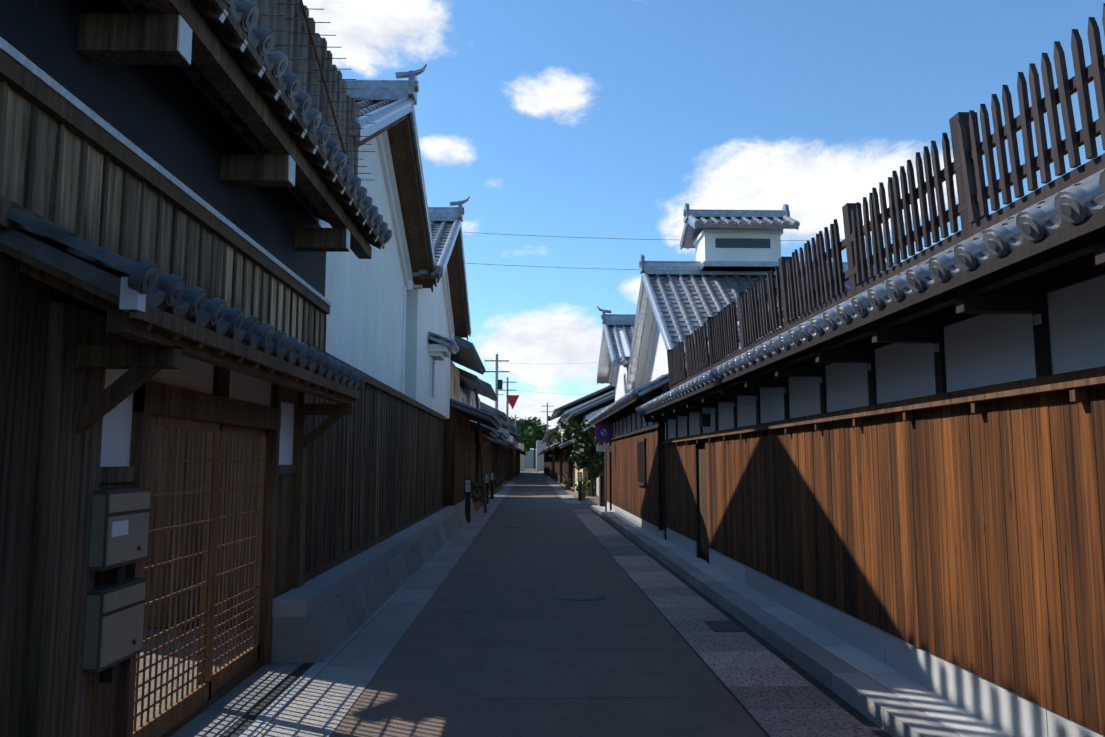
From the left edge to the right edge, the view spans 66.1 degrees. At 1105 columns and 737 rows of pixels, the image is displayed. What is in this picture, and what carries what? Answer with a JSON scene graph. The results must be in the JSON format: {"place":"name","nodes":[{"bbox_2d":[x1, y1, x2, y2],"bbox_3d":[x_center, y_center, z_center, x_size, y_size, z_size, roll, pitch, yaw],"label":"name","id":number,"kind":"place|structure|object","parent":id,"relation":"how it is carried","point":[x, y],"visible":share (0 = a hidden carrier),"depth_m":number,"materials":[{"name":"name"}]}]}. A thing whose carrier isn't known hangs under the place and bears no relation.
{"place":"outdoors","nodes":[
{"label":"outdoors","id":0,"kind":"place"},
{"bbox_2d":[133,470,598,727],"bbox_3d":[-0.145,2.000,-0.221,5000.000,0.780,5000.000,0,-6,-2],"label":"ground","id":1,"kind":"structure","parent":0,"point":[588,499],"depth_m":7.10,"materials":[{"name":"grey concrete"}]},
{"bbox_2d":[0,0,391,736],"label":"house","id":2,"kind":"structure","parent":1,"relation":"on","point":[190,142],"depth_m":4.31,"materials":[{"name":"brown wood"}]},
{"bbox_2d":[83,488,150,682],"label":"mailboxes","id":3,"kind":"object","parent":2,"relation":"attached to","point":[115,612],"depth_m":4.08,"materials":[{"name":"metal"}]},
{"bbox_2d":[0,208,366,446],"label":"canopy roof","id":4,"kind":"structure","parent":2,"relation":"attached to","point":[169,320],"depth_m":3.83,"materials":[{"name":"tile"}]},
{"bbox_2d":[133,414,267,736],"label":"lattice gate doors","id":5,"kind":"structure","parent":2,"relation":"attached to","point":[209,681],"depth_m":5.52,"materials":[{"name":"brown wood"}]},
{"bbox_2d":[237,0,375,176],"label":"fence spikes","id":6,"kind":"object","parent":2,"relation":"on","point":[299,41],"visible":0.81,"depth_m":6.86,"materials":[{"name":"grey wood"}]},
{"bbox_2d":[141,64,436,626],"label":"storehouse","id":7,"kind":"structure","parent":1,"relation":"on","point":[366,325],"depth_m":11.34,"materials":[{"name":"white paint"}]},
{"bbox_2d":[271,343,475,662],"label":"board wall","id":8,"kind":"structure","parent":1,"relation":"on","point":[382,525],"depth_m":10.19,"materials":[{"name":"wood"}]},
{"bbox_2d":[405,196,471,418],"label":"storehouse","id":9,"kind":"structure","parent":1,"relation":"on","point":[437,318],"depth_m":18.00,"materials":[{"name":"white paint"}]},
{"bbox_2d":[442,335,501,507],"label":"house","id":10,"kind":"structure","parent":1,"relation":"on","point":[456,470],"depth_m":22.78,"materials":[{"name":"brown wood"}]},
{"bbox_2d":[457,367,498,500],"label":"house","id":11,"kind":"structure","parent":1,"relation":"on","point":[470,381],"depth_m":31.05,"materials":[{"name":"brown wood"}]},
{"bbox_2d":[498,420,515,482],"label":"house","id":12,"kind":"structure","parent":1,"relation":"on","point":[505,426],"depth_m":69.56,"materials":[{"name":"brown wood"}]},
{"bbox_2d":[509,415,537,451],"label":"tree","id":13,"kind":"object","parent":1,"relation":"on","point":[524,431],"visible":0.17,"depth_m":187.61,"materials":[{"name":"green plant"}]},
{"bbox_2d":[518,440,545,470],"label":"building blocks","id":14,"kind":"structure","parent":1,"relation":"on","point":[526,461],"depth_m":171.30,"materials":[{"name":"paint"}]},
{"bbox_2d":[538,426,558,478],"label":"house","id":15,"kind":"structure","parent":1,"relation":"on","point":[549,466],"depth_m":92.50,"materials":[{"name":"brown wood"}]},
{"bbox_2d":[548,430,560,460],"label":"tree","id":16,"kind":"object","parent":1,"relation":"on","point":[555,436],"visible":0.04,"depth_m":73.43,"materials":[{"name":"green plant"}]},
{"bbox_2d":[563,473,574,489],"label":"potted plant","id":17,"kind":"object","parent":1,"relation":"on","point":[568,486],"visible":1,"depth_m":50.02,"materials":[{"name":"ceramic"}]},
{"bbox_2d":[556,412,589,454],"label":"maple tree","id":18,"kind":"object","parent":1,"relation":"on","point":[572,423],"visible":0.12,"depth_m":51.43,"materials":[{"name":"green plant"}]},
{"bbox_2d":[570,450,587,495],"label":"house","id":19,"kind":"structure","parent":1,"relation":"on","point":[584,473],"depth_m":41.22,"materials":[{"name":"paint"}]},
{"bbox_2d":[545,384,614,482],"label":"house","id":20,"kind":"structure","parent":1,"relation":"on","point":[566,408],"depth_m":67.47,"materials":[{"name":"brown wood"}]},
{"bbox_2d":[572,476,590,498],"bbox_3d":[1.296,5.200,37.166,0.920,1.023,0.903,0,-6,-2],"label":"potted plant","id":21,"kind":"object","parent":1,"relation":"on","point":[583,492],"visible":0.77,"depth_m":37.21,"materials":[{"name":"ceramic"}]},
{"bbox_2d":[550,390,614,486],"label":"house","id":22,"kind":"structure","parent":1,"relation":"on","point":[567,465],"depth_m":56.33,"materials":[{"name":"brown wood"}]},
{"bbox_2d":[572,478,595,491],"bbox_3d":[1.379,5.353,38.164,1.054,0.939,0.896,0,-6,-2],"label":"potted plant","id":23,"kind":"object","parent":1,"relation":"on","point":[584,484],"visible":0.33,"depth_m":38.10,"materials":[{"name":"plant"}]},
{"bbox_2d":[564,419,604,496],"bbox_3d":[1.848,4.206,40.244,2.657,3.689,2.514,-2,-7,17],"label":"tree","id":24,"kind":"object","parent":1,"relation":"on","point":[590,457],"visible":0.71,"depth_m":39.89,"materials":[{"name":"green plant"}]},
{"bbox_2d":[559,394,614,490],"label":"house","id":25,"kind":"structure","parent":1,"relation":"on","point":[598,404],"depth_m":48.58,"materials":[{"name":"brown wood"}]},
{"bbox_2d":[572,460,604,493],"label":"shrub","id":26,"kind":"object","parent":1,"relation":"on","point":[595,474],"visible":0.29,"depth_m":43.59,"materials":[{"name":"green plant"}]},
{"bbox_2d":[596,478,598,495],"bbox_3d":[3.538,4.519,34.441,3.400,1.780,1.500,0,-6,-2],"label":"white van","id":27,"kind":"object","parent":1,"relation":"on","point":[597,481],"depth_m":34.57,"materials":[{"name":"paint"}]},
{"bbox_2d":[599,476,604,506],"bbox_3d":[2.138,4.200,28.683,1.103,1.150,0.600,0,-6,-2],"label":"fence corner panel","id":28,"kind":"object","parent":1,"relation":"on","point":[601,491],"visible":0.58,"depth_m":28.39,"materials":[{"name":"brown wood"}]},
{"bbox_2d":[594,423,613,511],"bbox_3d":[1.548,2.915,25.474,0.600,3.000,0.087,0,-6,-2],"label":"no parking sign","id":29,"kind":"object","parent":1,"relation":"on","point":[603,432],"visible":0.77,"depth_m":25.53,"materials":[{"name":"blue metal"}]},
{"bbox_2d":[597,306,635,400],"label":"storehouse","id":30,"kind":"structure","parent":1,"relation":"on","point":[616,342],"depth_m":26.45,"materials":[{"name":"white paint"}]},
{"bbox_2d":[588,372,686,539],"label":"house","id":31,"kind":"structure","parent":1,"relation":"on","point":[634,451],"depth_m":19.55,"materials":[{"name":"brown wood"}]},
{"bbox_2d":[609,395,661,529],"bbox_3d":[1.932,2.414,21.280,0.228,3.076,9.767,0,-6,-3],"label":"downspout pipe","id":32,"kind":"object","parent":31,"relation":"attached to","point":[659,477],"visible":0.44,"depth_m":16.47,"materials":[{"name":"metal"}]},
{"bbox_2d":[636,168,1104,736],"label":"boundary wall","id":33,"kind":"structure","parent":1,"relation":"on","point":[904,472],"depth_m":5.21,"materials":[{"name":"brown wood"}]},
{"bbox_2d":[667,3,1104,389],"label":"fence pickets","id":34,"kind":"object","parent":33,"relation":"on","point":[755,318],"visible":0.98,"depth_m":5.47,"materials":[{"name":"brown wood"}]},
{"bbox_2d":[480,404,507,490],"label":"house","id":35,"kind":"structure","parent":0,"point":[491,440],"depth_m":46.73,"materials":[{"name":"brown wood"}]},
{"bbox_2d":[496,394,518,408],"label":"red triangular sign","id":36,"kind":"object","parent":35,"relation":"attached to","point":[512,399],"visible":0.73,"depth_m":47.06,"materials":[{"name":"metal"}]},
{"bbox_2d":[224,469,832,736],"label":"road asphalt","id":37,"kind":"structure","parent":0,"point":[426,680],"depth_m":7.23,"materials":[{"name":"grey asphalt"}]},
{"bbox_2d":[460,379,507,491],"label":"house","id":38,"kind":"structure","parent":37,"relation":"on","point":[470,397],"depth_m":34.71,"materials":[{"name":"brown wood"}]},
{"bbox_2d":[489,470,501,491],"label":"potted plant","id":39,"kind":"object","parent":37,"relation":"on","point":[495,487],"visible":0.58,"depth_m":45.45,"materials":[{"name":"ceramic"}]},
{"bbox_2d":[480,401,515,487],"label":"house","id":40,"kind":"structure","parent":37,"relation":"on","point":[497,459],"depth_m":52.02,"materials":[{"name":"brown wood"}]},
{"bbox_2d":[499,419,521,480],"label":"house","id":41,"kind":"structure","parent":37,"relation":"on","point":[509,464],"depth_m":74.61,"materials":[{"name":"brown wood"}]},
{"bbox_2d":[509,430,526,476],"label":"house","id":42,"kind":"structure","parent":37,"relation":"on","point":[514,437],"depth_m":94.89,"materials":[{"name":"brown wood"}]},
{"bbox_2d":[485,354,552,447],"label":"utility poles","id":43,"kind":"object","parent":37,"relation":"on","point":[498,385],"visible":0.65,"depth_m":62.39,"materials":[{"name":"concrete"}]},
{"bbox_2d":[466,232,948,402],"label":"overhead wires","id":44,"kind":"object","parent":43,"relation":"attached to","point":[590,268],"visible":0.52,"depth_m":25.71,"materials":[{"name":"metal"}]},
{"bbox_2d":[522,416,550,468],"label":"tree","id":45,"kind":"object","parent":37,"relation":"on","point":[540,429],"visible":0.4,"depth_m":202.97,"materials":[{"name":"green plant"}]},
{"bbox_2d":[170,479,1012,736],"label":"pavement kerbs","id":46,"kind":"structure","parent":37,"relation":"on","point":[776,669],"depth_m":6.49,"materials":[{"name":"grey concrete"}]},
{"bbox_2d":[464,478,471,522],"bbox_3d":[-2.250,3.514,22.603,0.200,1.180,0.200,0,-6,-2],"label":"bollard light","id":47,"kind":"object","parent":46,"relation":"on","point":[467,486],"visible":0.96,"depth_m":22.55,"materials":[{"name":"metal"}]},
{"bbox_2d":[471,482,482,510],"bbox_3d":[-2.608,4.246,28.283,0.891,0.970,0.836,-3,-7,23],"label":"potted plant","id":48,"kind":"object","parent":46,"relation":"on","point":[475,498],"visible":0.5,"depth_m":28.15,"materials":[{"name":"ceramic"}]},
{"bbox_2d":[475,388,486,512],"bbox_3d":[-2.257,2.606,26.779,0.100,3.919,0.860,-2,-7,22],"label":"leaning wooden pole","id":49,"kind":"object","parent":46,"relation":"on","point":[481,456],"visible":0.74,"depth_m":26.76,"materials":[{"name":"brown wood"}]},
{"bbox_2d":[484,473,489,503],"bbox_3d":[-2.517,4.622,32.638,0.200,1.180,0.200,0,-6,-2],"label":"bollard light","id":50,"kind":"object","parent":46,"relation":"on","point":[487,479],"visible":0.94,"depth_m":32.58,"materials":[{"name":"metal"}]},
{"bbox_2d":[490,472,494,498],"bbox_3d":[-2.636,5.115,37.110,0.200,1.180,0.200,0,-6,-2],"label":"bollard light","id":51,"kind":"object","parent":46,"relation":"on","point":[492,485],"visible":0.98,"depth_m":37.04,"materials":[{"name":"metal"}]},
{"bbox_2d":[577,472,581,500],"bbox_3d":[1.152,4.962,35.718,0.200,1.180,0.200,0,-6,-2],"label":"andon lamp","id":52,"kind":"object","parent":46,"relation":"on","point":[579,486],"visible":0.98,"depth_m":35.65,"materials":[{"name":"metal"}]},
{"bbox_2d":[457,502,745,698],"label":"manhole covers","id":53,"kind":"object","parent":37,"relation":"on","point":[513,591],"visible":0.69,"depth_m":6.96,"materials":[{"name":"concrete"}]},
{"bbox_2d":[302,0,1104,449],"label":"sky","id":54,"kind":"structure","parent":0,"point":[597,121],"materials":[{"name":"blue"}]},
{"bbox_2d":[624,203,896,393],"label":"house","id":55,"kind":"structure","parent":0,"point":[737,251],"depth_m":20.02,"materials":[{"name":"white paint"}]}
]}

